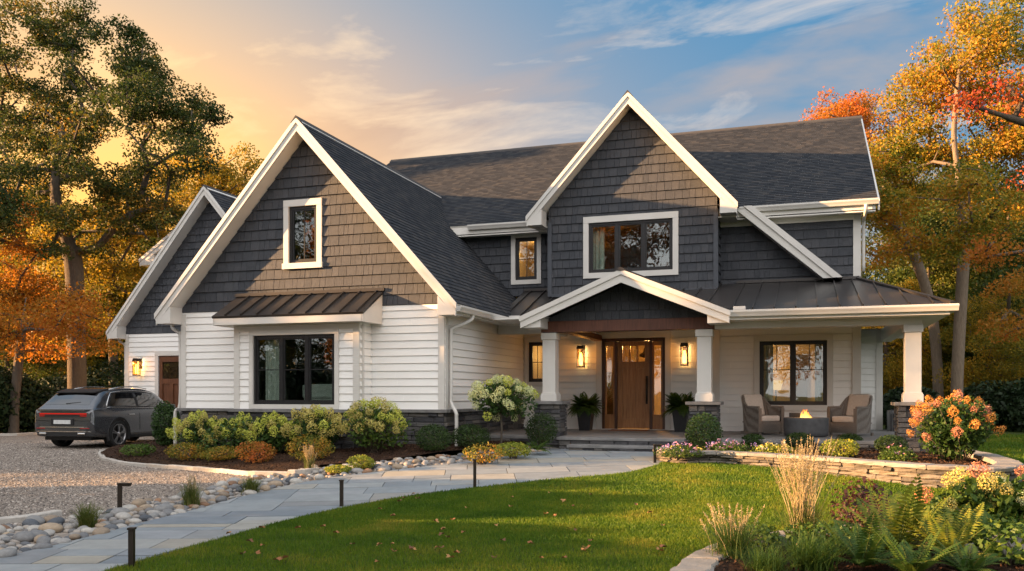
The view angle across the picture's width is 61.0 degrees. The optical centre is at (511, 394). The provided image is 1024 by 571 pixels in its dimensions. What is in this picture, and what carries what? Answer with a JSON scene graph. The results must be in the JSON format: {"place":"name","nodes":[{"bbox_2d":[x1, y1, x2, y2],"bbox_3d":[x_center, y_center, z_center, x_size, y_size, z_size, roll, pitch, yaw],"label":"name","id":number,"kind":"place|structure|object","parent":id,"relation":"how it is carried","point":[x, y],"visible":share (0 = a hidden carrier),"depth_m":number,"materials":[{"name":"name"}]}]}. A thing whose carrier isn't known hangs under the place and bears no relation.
{"place":"outdoors","nodes":[
{"label":"outdoors","id":0,"kind":"place"},
{"bbox_2d":[0,432,266,525],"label":"driveway","id":1,"kind":"structure","parent":0,"point":[11,439],"depth_m":15.59,"materials":[{"name":"grey gravel"}]},
{"bbox_2d":[0,510,61,524],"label":"edging stone","id":2,"kind":"object","parent":1,"relation":"on","point":[13,519],"visible":0.54,"depth_m":10.82,"materials":[{"name":"stone"}]},
{"bbox_2d":[35,386,180,446],"bbox_3d":[-11.108,0.607,24.860,2.147,1.646,4.798,0,0,13],"label":"parked car","id":3,"kind":"object","parent":1,"relation":"on","point":[113,416],"visible":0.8,"depth_m":22.95,"materials":[{"name":"grey paint"}]},
{"bbox_2d":[0,447,662,570],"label":"path","id":4,"kind":"structure","parent":0,"point":[102,552],"depth_m":12.56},
{"bbox_2d":[0,0,1023,286],"label":"sky","id":5,"kind":"structure","parent":0,"point":[390,80],"materials":[{"name":"blue"}]},
{"bbox_2d":[67,424,1023,518],"bbox_3d":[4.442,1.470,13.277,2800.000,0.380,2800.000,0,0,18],"label":"ground","id":6,"kind":"structure","parent":0,"point":[451,454],"depth_m":18.65,"materials":[{"name":"soil"}]},
{"bbox_2d":[0,365,26,432],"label":"yew","id":7,"kind":"object","parent":6,"relation":"on","point":[7,387],"visible":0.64,"depth_m":30.73,"materials":[{"name":"green plant"}]},
{"bbox_2d":[0,368,49,432],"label":"yew","id":8,"kind":"object","parent":6,"relation":"on","point":[28,384],"visible":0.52,"depth_m":31.56,"materials":[{"name":"green plant"}]},
{"bbox_2d":[0,181,64,371],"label":"woodland tree","id":9,"kind":"object","parent":6,"relation":"on","point":[28,225],"visible":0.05,"depth_m":45.33,"materials":[{"name":"orange plant"}]},
{"bbox_2d":[0,302,66,385],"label":"woodland tree","id":10,"kind":"object","parent":6,"relation":"on","point":[37,373],"visible":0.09,"depth_m":38.48,"materials":[{"name":"orange plant"}]},
{"bbox_2d":[8,386,59,431],"bbox_3d":[-17.804,0.705,32.987,2.574,2.093,2.431,0,0,18],"label":"yew","id":11,"kind":"object","parent":6,"relation":"on","point":[51,391],"visible":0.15,"depth_m":32.40,"materials":[{"name":"green plant"}]},
{"bbox_2d":[0,226,118,381],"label":"woodland tree","id":12,"kind":"object","parent":6,"relation":"on","point":[21,263],"visible":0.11,"depth_m":43.33,"materials":[{"name":"orange plant"}]},
{"bbox_2d":[0,234,123,432],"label":"maple tree","id":13,"kind":"object","parent":6,"relation":"on","point":[12,309],"visible":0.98,"depth_m":30.85,"materials":[{"name":"orange plant"}]},
{"bbox_2d":[36,374,93,390],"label":"yew","id":14,"kind":"object","parent":6,"relation":"on","point":[51,381],"visible":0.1,"depth_m":34.85,"materials":[{"name":"green plant"}]},
{"bbox_2d":[3,174,139,375],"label":"woodland tree","id":15,"kind":"object","parent":6,"relation":"on","point":[25,225],"visible":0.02,"depth_m":49.12,"materials":[{"name":"orange plant"}]},
{"bbox_2d":[87,359,123,387],"bbox_3d":[-17.225,0.011,36.935,3.296,3.036,2.982,0,0,18],"label":"yew","id":16,"kind":"object","parent":6,"relation":"on","point":[102,376],"visible":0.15,"depth_m":36.44,"materials":[{"name":"green plant"}]},
{"bbox_2d":[26,168,197,386],"bbox_3d":[-17.952,-4.393,39.674,9.724,12.193,7.415,0,0,18],"label":"maple tree","id":17,"kind":"object","parent":6,"relation":"on","point":[121,271],"visible":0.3,"depth_m":38.84,"materials":[{"name":"green plant"}]},
{"bbox_2d":[84,242,141,387],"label":"woodland tree","id":18,"kind":"object","parent":6,"relation":"on","point":[107,357],"visible":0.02,"depth_m":49.30,"materials":[{"name":"orange plant"}]},
{"bbox_2d":[0,0,233,388],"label":"oak tree","id":19,"kind":"object","parent":6,"relation":"on","point":[130,69],"visible":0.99,"depth_m":32.34,"materials":[{"name":"green plant"}]},
{"bbox_2d":[148,141,264,226],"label":"maple tree","id":20,"kind":"object","parent":6,"relation":"on","point":[225,179],"visible":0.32,"depth_m":44.05,"materials":[{"name":"orange plant"}]},
{"bbox_2d":[98,449,318,475],"bbox_3d":[-7.688,1.428,19.341,2.368,0.218,11.418,0,0,-37],"label":"bed edging","id":21,"kind":"object","parent":6,"relation":"on","point":[103,457],"visible":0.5,"depth_m":16.33,"materials":[{"name":"stone"}]},
{"bbox_2d":[0,448,548,552],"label":"rock bed","id":22,"kind":"object","parent":6,"relation":"on","point":[63,534],"visible":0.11,"depth_m":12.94,"materials":[{"name":"stone"}]},
{"bbox_2d":[12,531,35,541],"bbox_3d":[-5.284,1.556,9.426,0.228,0.143,0.194,9,10,-27],"label":"river stone","id":23,"kind":"object","parent":22,"relation":"on","point":[23,536],"visible":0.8,"depth_m":9.36,"materials":[{"name":"grey stone"}]},
{"bbox_2d":[66,498,111,527],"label":"grass clump","id":24,"kind":"object","parent":22,"relation":"on","point":[87,516],"visible":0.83,"depth_m":10.25,"materials":[{"name":"green plant"}]},
{"bbox_2d":[178,474,205,505],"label":"grass clump","id":25,"kind":"object","parent":22,"relation":"on","point":[190,496],"visible":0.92,"depth_m":12.14,"materials":[{"name":"plant"}]},
{"bbox_2d":[232,476,264,494],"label":"grass clump","id":26,"kind":"object","parent":22,"relation":"on","point":[249,484],"visible":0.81,"depth_m":13.29,"materials":[{"name":"green plant"}]},
{"bbox_2d":[346,454,375,469],"bbox_3d":[-2.713,1.232,15.683,0.546,0.294,0.528,0,0,18],"label":"sedum","id":27,"kind":"object","parent":22,"relation":"on","point":[363,463],"visible":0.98,"depth_m":15.57,"materials":[{"name":"green plant"}]},
{"bbox_2d":[468,374,539,447],"bbox_3d":[-0.201,0.371,18.307,1.496,1.592,1.482,0,0,18],"label":"hydrangea tree","id":28,"kind":"object","parent":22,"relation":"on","point":[497,401],"visible":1,"depth_m":18.11,"materials":[{"name":"green plant"}]},
{"bbox_2d":[524,411,558,445],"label":"boxwood","id":29,"kind":"object","parent":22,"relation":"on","point":[533,423],"visible":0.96,"depth_m":18.67,"materials":[{"name":"green plant"}]},
{"bbox_2d":[101,441,524,470],"bbox_3d":[-4.776,1.264,19.727,11.443,0.397,8.899,0,0,4],"label":"planting bed","id":30,"kind":"object","parent":6,"relation":"on","point":[399,452],"visible":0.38,"depth_m":17.90,"materials":[{"name":"brown soil"}]},
{"bbox_2d":[119,443,155,455],"bbox_3d":[-8.329,1.246,19.327,0.618,0.316,0.836,0,0,33],"label":"euonymus","id":31,"kind":"object","parent":30,"relation":"on","point":[143,450],"visible":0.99,"depth_m":19.24,"materials":[{"name":"green plant"}]},
{"bbox_2d":[150,400,180,445],"bbox_3d":[-8.652,0.742,21.777,0.772,1.182,0.741,0,0,18],"label":"arborvitae","id":32,"kind":"object","parent":30,"relation":"on","point":[161,426],"visible":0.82,"depth_m":21.60,"materials":[{"name":"green plant"}]},
{"bbox_2d":[164,442,208,459],"bbox_3d":[-6.980,1.241,18.684,0.940,0.422,0.888,0,0,18],"label":"spirea","id":33,"kind":"object","parent":30,"relation":"on","point":[187,452],"visible":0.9,"depth_m":18.59,"materials":[{"name":"green plant"}]},
{"bbox_2d":[165,409,224,453],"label":"hydrangea","id":34,"kind":"object","parent":30,"relation":"on","point":[194,431],"visible":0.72,"depth_m":19.31,"materials":[{"name":"green plant"}]},
{"bbox_2d":[199,445,241,461],"bbox_3d":[-6.048,1.248,18.056,0.829,0.371,0.803,0,0,18],"label":"spirea","id":35,"kind":"object","parent":30,"relation":"on","point":[220,456],"visible":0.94,"depth_m":17.93,"materials":[{"name":"green plant"}]},
{"bbox_2d":[196,411,258,457],"bbox_3d":[-6.032,0.884,18.773,1.469,1.018,1.173,0,0,-16],"label":"hydrangea","id":36,"kind":"object","parent":30,"relation":"on","point":[237,424],"visible":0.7,"depth_m":18.57,"materials":[{"name":"green plant"}]},
{"bbox_2d":[234,441,276,462],"bbox_3d":[-5.157,1.164,17.460,0.820,0.469,0.744,0,0,18],"label":"spirea","id":37,"kind":"object","parent":30,"relation":"on","point":[254,455],"visible":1,"depth_m":17.34,"materials":[{"name":"orange plant"}]},
{"bbox_2d":[240,410,300,454],"bbox_3d":[-5.118,0.828,18.487,1.239,0.974,1.195,0,0,-26],"label":"hydrangea","id":38,"kind":"object","parent":30,"relation":"on","point":[267,430],"visible":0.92,"depth_m":18.28,"materials":[{"name":"green plant"}]},
{"bbox_2d":[301,445,316,468],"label":"grass clump","id":39,"kind":"object","parent":30,"relation":"on","point":[308,458],"visible":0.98,"depth_m":15.52,"materials":[{"name":"plant"}]},
{"bbox_2d":[285,433,334,459],"bbox_3d":[-3.996,1.055,17.135,0.948,0.568,0.952,0,0,18],"label":"spirea","id":40,"kind":"object","parent":30,"relation":"on","point":[319,442],"visible":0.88,"depth_m":17.07,"materials":[{"name":"green plant"}]},
{"bbox_2d":[280,404,346,450],"bbox_3d":[-4.103,0.730,18.251,1.484,1.056,1.235,0,0,18],"label":"hydrangea","id":41,"kind":"object","parent":30,"relation":"on","point":[312,423],"visible":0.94,"depth_m":18.10,"materials":[{"name":"green plant"}]},
{"bbox_2d":[339,396,414,452],"bbox_3d":[-2.835,0.628,18.046,1.498,1.187,1.355,0,0,18],"label":"hydrangea","id":42,"kind":"object","parent":30,"relation":"on","point":[372,437],"visible":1,"depth_m":17.85,"materials":[{"name":"green plant"}]},
{"bbox_2d":[414,423,451,452],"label":"boxwood","id":43,"kind":"object","parent":30,"relation":"on","point":[435,444],"visible":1,"depth_m":17.61,"materials":[{"name":"green plant"}]},
{"bbox_2d":[451,424,490,449],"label":"boxwood","id":44,"kind":"object","parent":30,"relation":"on","point":[473,435],"visible":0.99,"depth_m":18.08,"materials":[{"name":"green plant"}]},
{"bbox_2d":[462,441,506,464],"bbox_3d":[-0.508,1.091,16.034,0.828,0.441,0.833,0,0,18],"label":"spirea","id":45,"kind":"object","parent":30,"relation":"on","point":[480,456],"visible":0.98,"depth_m":15.97,"materials":[{"name":"yellow plant"}]},
{"bbox_2d":[493,441,531,458],"bbox_3d":[-0.025,1.073,16.818,0.804,0.334,0.828,0,0,18],"label":"euonymus","id":46,"kind":"object","parent":30,"relation":"on","point":[515,452],"visible":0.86,"depth_m":16.66,"materials":[{"name":"green plant"}]},
{"bbox_2d":[106,90,958,457],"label":"house","id":47,"kind":"structure","parent":6,"relation":"on","point":[632,244],"depth_m":21.37,"materials":[{"name":"wood"}]},
{"bbox_2d":[159,356,178,407],"bbox_3d":[-11.371,0.055,29.141,1.020,2.630,0.085,0,0,19],"label":"side door","id":48,"kind":"structure","parent":47,"relation":"in","point":[168,366],"depth_m":29.16,"materials":[{"name":"brown wood"}]},
{"bbox_2d":[249,328,339,408],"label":"window","id":49,"kind":"structure","parent":47,"relation":"in","point":[326,394],"depth_m":19.35,"materials":[{"name":"white glass"}]},
{"bbox_2d":[282,198,322,269],"bbox_3d":[-4.737,-3.635,19.769,1.030,1.569,0.172,0,0,19],"label":"window","id":50,"kind":"structure","parent":47,"relation":"in","point":[290,207],"depth_m":19.78,"materials":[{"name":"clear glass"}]},
{"bbox_2d":[511,233,540,284],"bbox_3d":[0.403,-3.729,23.926,0.860,1.418,0.146,0,0,19],"label":"window","id":51,"kind":"structure","parent":47,"relation":"in","point":[516,279],"depth_m":23.90,"materials":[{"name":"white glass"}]},
{"bbox_2d":[523,337,542,385],"bbox_3d":[0.692,-0.884,23.815,0.760,1.348,0.172,0,0,19],"label":"window","id":52,"kind":"structure","parent":47,"relation":"in","point":[529,342],"depth_m":23.86,"materials":[{"name":"white glass"}]},
{"bbox_2d":[567,391,605,430],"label":"potted fern","id":53,"kind":"object","parent":47,"relation":"on","point":[583,409],"visible":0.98,"depth_m":22.38,"materials":[{"name":"green plant"}]},
{"bbox_2d":[583,211,678,278],"bbox_3d":[3.054,-3.785,22.301,2.440,1.591,0.348,0,0,19],"label":"window","id":54,"kind":"structure","parent":47,"relation":"in","point":[593,227],"depth_m":22.26,"materials":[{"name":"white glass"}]},
{"bbox_2d":[596,331,670,429],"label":"front door","id":55,"kind":"structure","parent":47,"relation":"in","point":[626,393],"depth_m":23.00,"materials":[{"name":"brown wood"}]},
{"bbox_2d":[659,391,694,431],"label":"potted fern","id":56,"kind":"object","parent":47,"relation":"on","point":[679,409],"visible":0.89,"depth_m":21.61,"materials":[{"name":"green plant"}]},
{"bbox_2d":[741,394,783,434],"bbox_3d":[5.857,0.468,20.550,0.833,0.945,0.741,0,0,-29],"label":"wicker armchair","id":57,"kind":"object","parent":47,"relation":"on","point":[761,414],"visible":0.98,"depth_m":20.39,"materials":[{"name":"wicker"}]},
{"bbox_2d":[754,333,833,410],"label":"window","id":58,"kind":"structure","parent":47,"relation":"in","point":[764,384],"depth_m":21.77,"materials":[{"name":"white glass"}]},
{"bbox_2d":[783,410,828,436],"bbox_3d":[6.530,0.636,19.327,0.970,0.609,0.970,0,0,18],"label":"fire pit table","id":59,"kind":"object","parent":47,"relation":"on","point":[806,422],"visible":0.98,"depth_m":18.95,"materials":[{"name":"concrete"}]},
{"bbox_2d":[827,394,873,435],"bbox_3d":[7.758,0.468,19.809,0.741,0.945,0.833,0,0,-29],"label":"wicker armchair","id":60,"kind":"object","parent":47,"relation":"on","point":[851,413],"visible":0.98,"depth_m":19.68,"materials":[{"name":"wicker"}]},
{"bbox_2d":[799,86,918,187],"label":"maple tree","id":61,"kind":"object","parent":6,"relation":"on","point":[848,108],"visible":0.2,"depth_m":46.30,"materials":[{"name":"orange plant"}]},
{"bbox_2d":[861,138,943,396],"bbox_3d":[15.231,-4.649,34.782,4.149,12.274,6.436,0,0,18],"label":"maple tree","id":62,"kind":"object","parent":6,"relation":"on","point":[933,328],"visible":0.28,"depth_m":34.83,"materials":[{"name":"orange plant"}]},
{"bbox_2d":[883,386,944,429],"bbox_3d":[14.194,0.498,30.952,2.426,1.729,2.425,0,0,18],"label":"yew","id":63,"kind":"object","parent":6,"relation":"on","point":[893,395],"visible":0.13,"depth_m":30.59,"materials":[{"name":"green plant"}]},
{"bbox_2d":[861,276,969,397],"bbox_3d":[16.631,-1.841,37.797,5.584,6.629,5.511,0,0,-22],"label":"woodland tree","id":64,"kind":"object","parent":6,"relation":"on","point":[892,374],"visible":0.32,"depth_m":36.64,"materials":[{"name":"green plant"}]},
{"bbox_2d":[861,229,988,397],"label":"woodland tree","id":65,"kind":"object","parent":6,"relation":"on","point":[895,276],"visible":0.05,"depth_m":42.70,"materials":[{"name":"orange plant"}]},
{"bbox_2d":[861,0,1023,415],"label":"maple tree","id":66,"kind":"object","parent":6,"relation":"on","point":[966,175],"visible":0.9,"depth_m":28.79,"materials":[{"name":"orange plant"}]},
{"bbox_2d":[870,185,1023,392],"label":"woodland tree","id":67,"kind":"object","parent":6,"relation":"on","point":[939,272],"visible":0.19,"depth_m":38.42,"materials":[{"name":"green plant"}]},
{"bbox_2d":[889,182,1023,408],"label":"woodland tree","id":68,"kind":"object","parent":6,"relation":"on","point":[979,264],"visible":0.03,"depth_m":40.44,"materials":[{"name":"orange plant"}]},
{"bbox_2d":[923,218,1023,387],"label":"woodland tree","id":69,"kind":"object","parent":6,"relation":"on","point":[977,282],"visible":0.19,"depth_m":36.41,"materials":[{"name":"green plant"}]},
{"bbox_2d":[931,275,1023,398],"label":"woodland tree","id":70,"kind":"object","parent":6,"relation":"on","point":[1001,372],"visible":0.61,"depth_m":32.16,"materials":[{"name":"orange plant"}]},
{"bbox_2d":[934,66,1023,191],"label":"maple tree","id":71,"kind":"object","parent":6,"relation":"on","point":[1014,117],"visible":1,"depth_m":18.38,"materials":[{"name":"orange plant"}]},
{"bbox_2d":[957,228,1023,343],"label":"maple tree","id":72,"kind":"object","parent":6,"relation":"on","point":[1007,287],"visible":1,"depth_m":23.51,"materials":[{"name":"orange plant"}]},
{"bbox_2d":[963,380,1023,429],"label":"yew","id":73,"kind":"object","parent":6,"relation":"on","point":[988,390],"visible":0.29,"depth_m":30.55,"materials":[{"name":"green plant"}]},
{"bbox_2d":[973,161,1023,358],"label":"woodland tree","id":74,"kind":"object","parent":6,"relation":"on","point":[1020,177],"visible":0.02,"depth_m":46.13,"materials":[{"name":"orange plant"}]},
{"bbox_2d":[988,377,1023,431],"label":"yew","id":75,"kind":"object","parent":6,"relation":"on","point":[1016,390],"visible":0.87,"depth_m":29.60,"materials":[{"name":"green plant"}]},
{"bbox_2d":[104,433,1023,570],"bbox_3d":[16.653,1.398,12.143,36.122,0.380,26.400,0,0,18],"label":"lawn","id":76,"kind":"structure","parent":0,"point":[398,540],"depth_m":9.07,"materials":[{"name":"plant"}]},
{"bbox_2d":[127,527,136,567],"bbox_3d":[-3.479,1.425,7.959,0.064,0.410,0.064,0,0,0],"label":"path light","id":77,"kind":"object","parent":76,"relation":"on","point":[131,546],"visible":1,"depth_m":7.93,"materials":[{"name":"brown metal"}]},
{"bbox_2d":[676,557,718,570],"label":"edging block","id":78,"kind":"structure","parent":76,"relation":"on","point":[702,563],"depth_m":7.51,"materials":[{"name":"grey stone"}]},
{"bbox_2d":[687,549,727,560],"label":"edging block","id":79,"kind":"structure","parent":76,"relation":"on","point":[703,553],"depth_m":7.86,"materials":[{"name":"grey stone"}]},
{"bbox_2d":[652,447,1023,488],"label":"retaining wall","id":80,"kind":"structure","parent":76,"relation":"on","point":[904,473],"depth_m":13.59,"materials":[{"name":"beige stone"}]},
{"bbox_2d":[688,447,990,471],"bbox_3d":[5.476,1.125,15.598,5.758,0.040,5.341,0,0,18],"label":"planting bed","id":81,"kind":"object","parent":80,"relation":"in","point":[930,460],"visible":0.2,"depth_m":15.46,"materials":[{"name":"brown soil"}]},
{"bbox_2d":[653,440,705,457],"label":"flowering perennial","id":82,"kind":"object","parent":81,"relation":"on","point":[667,453],"visible":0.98,"depth_m":15.56,"materials":[{"name":"pink plant"}]},
{"bbox_2d":[684,412,722,449],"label":"boxwood","id":83,"kind":"object","parent":81,"relation":"on","point":[699,441],"visible":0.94,"depth_m":16.94,"materials":[{"name":"green plant"}]},
{"bbox_2d":[705,438,762,451],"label":"flowering perennial","id":84,"kind":"object","parent":81,"relation":"on","point":[718,447],"visible":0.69,"depth_m":15.99,"materials":[{"name":"pink plant"}]},
{"bbox_2d":[749,440,797,453],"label":"flowering perennial","id":85,"kind":"object","parent":81,"relation":"on","point":[773,449],"visible":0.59,"depth_m":15.58,"materials":[{"name":"yellow plant"}]},
{"bbox_2d":[783,431,814,449],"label":"boxwood","id":86,"kind":"object","parent":81,"relation":"on","point":[796,436],"visible":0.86,"depth_m":17.64,"materials":[{"name":"green plant"}]},
{"bbox_2d":[819,439,859,456],"bbox_3d":[5.897,0.979,15.670,0.705,0.375,0.819,0,0,18],"label":"euonymus","id":87,"kind":"object","parent":81,"relation":"on","point":[844,451],"visible":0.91,"depth_m":15.54,"materials":[{"name":"yellow plant"}]},
{"bbox_2d":[873,435,908,451],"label":"boxwood","id":88,"kind":"object","parent":81,"relation":"on","point":[881,441],"visible":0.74,"depth_m":16.54,"materials":[{"name":"green plant"}]},
{"bbox_2d":[877,443,917,461],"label":"flowering perennial","id":89,"kind":"object","parent":81,"relation":"on","point":[893,453],"visible":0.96,"depth_m":14.53,"materials":[{"name":"green plant"}]},
{"bbox_2d":[906,389,1005,461],"bbox_3d":[7.460,0.535,14.578,1.406,1.261,1.368,0,0,-43],"label":"hydrangea","id":90,"kind":"object","parent":81,"relation":"on","point":[953,431],"visible":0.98,"depth_m":14.42,"materials":[{"name":"orange plant"}]},
{"bbox_2d":[715,535,1023,570],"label":"planting bed","id":91,"kind":"object","parent":76,"relation":"on","point":[880,567],"visible":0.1,"depth_m":7.63,"materials":[{"name":"brown soil"}]},
{"bbox_2d":[101,439,1023,570],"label":"mulch","id":92,"kind":"object","parent":91,"relation":"on","point":[924,457],"visible":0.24,"depth_m":16.23,"materials":[{"name":"brown soil"}]},
{"bbox_2d":[679,502,784,560],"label":"fountain grass","id":93,"kind":"object","parent":91,"relation":"on","point":[728,538],"depth_m":7.90,"materials":[{"name":"plant"}]},
{"bbox_2d":[713,521,783,549],"bbox_3d":[2.332,1.405,8.599,0.698,0.282,0.719,0,0,18],"label":"euonymus","id":94,"kind":"object","parent":91,"relation":"on","point":[768,531],"visible":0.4,"depth_m":8.46,"materials":[{"name":"green plant"}]},
{"bbox_2d":[711,541,810,570],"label":"grass clump","id":95,"kind":"object","parent":91,"relation":"on","point":[770,562],"visible":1,"depth_m":7.28,"materials":[{"name":"green plant"}]},
{"bbox_2d":[753,435,843,544],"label":"feather grass","id":96,"kind":"object","parent":91,"relation":"on","point":[799,515],"depth_m":8.72,"materials":[{"name":"plant"}]},
{"bbox_2d":[761,528,865,570],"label":"grass clump","id":97,"kind":"object","parent":91,"relation":"on","point":[818,560],"visible":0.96,"depth_m":7.44,"materials":[{"name":"plant"}]},
{"bbox_2d":[784,522,871,555],"bbox_3d":[3.017,1.384,8.296,0.834,0.324,0.790,0,0,18],"label":"euonymus","id":98,"kind":"object","parent":91,"relation":"on","point":[818,529],"visible":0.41,"depth_m":8.24,"materials":[{"name":"green plant"}]},
{"bbox_2d":[828,476,900,529],"bbox_3d":[3.737,1.206,9.191,0.751,0.682,0.811,0,0,18],"label":"weigela","id":99,"kind":"object","parent":91,"relation":"on","point":[851,515],"visible":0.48,"depth_m":9.15,"materials":[{"name":"brown plant"}]},
{"bbox_2d":[815,511,929,566],"bbox_3d":[3.163,1.245,7.579,0.886,0.570,0.883,0,0,-37],"label":"fern","id":100,"kind":"object","parent":91,"relation":"on","point":[875,550],"visible":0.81,"depth_m":7.54,"materials":[{"name":"green plant"}]},
{"bbox_2d":[828,473,949,550],"bbox_3d":[3.588,1.096,8.212,1.160,0.837,1.037,0,0,-13],"label":"fern","id":101,"kind":"object","parent":91,"relation":"on","point":[896,529],"visible":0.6,"depth_m":8.12,"materials":[{"name":"green plant"}]},
{"bbox_2d":[868,522,963,570],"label":"fern","id":102,"kind":"object","parent":91,"relation":"on","point":[924,562],"visible":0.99,"depth_m":7.19,"materials":[{"name":"green plant"}]},
{"bbox_2d":[895,495,1010,564],"bbox_3d":[4.072,1.207,7.845,0.744,0.616,0.991,0,0,-27],"label":"fern","id":103,"kind":"object","parent":91,"relation":"on","point":[963,532],"visible":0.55,"depth_m":7.95,"materials":[{"name":"green plant"}]},
{"bbox_2d":[920,508,1010,542],"bbox_3d":[4.496,1.349,8.677,0.887,0.397,0.868,0,0,40],"label":"euonymus","id":104,"kind":"object","parent":91,"relation":"on","point":[994,516],"visible":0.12,"depth_m":8.62,"materials":[{"name":"green plant"}]},
{"bbox_2d":[914,460,1023,534],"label":"hydrangea","id":105,"kind":"object","parent":91,"relation":"on","point":[975,490],"visible":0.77,"depth_m":9.02,"materials":[{"name":"green plant"}]},
{"bbox_2d":[930,534,1007,570],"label":"fern","id":106,"kind":"object","parent":91,"relation":"on","point":[973,564],"visible":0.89,"depth_m":7.32,"materials":[{"name":"green plant"}]},
{"bbox_2d":[969,516,1023,565],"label":"euonymus","id":107,"kind":"object","parent":91,"relation":"on","point":[980,541],"visible":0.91,"depth_m":7.68,"materials":[{"name":"green plant"}]},
{"bbox_2d":[984,465,1023,533],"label":"hydrangea","id":108,"kind":"object","parent":91,"relation":"on","point":[1007,498],"visible":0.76,"depth_m":8.81,"materials":[{"name":"green plant"}]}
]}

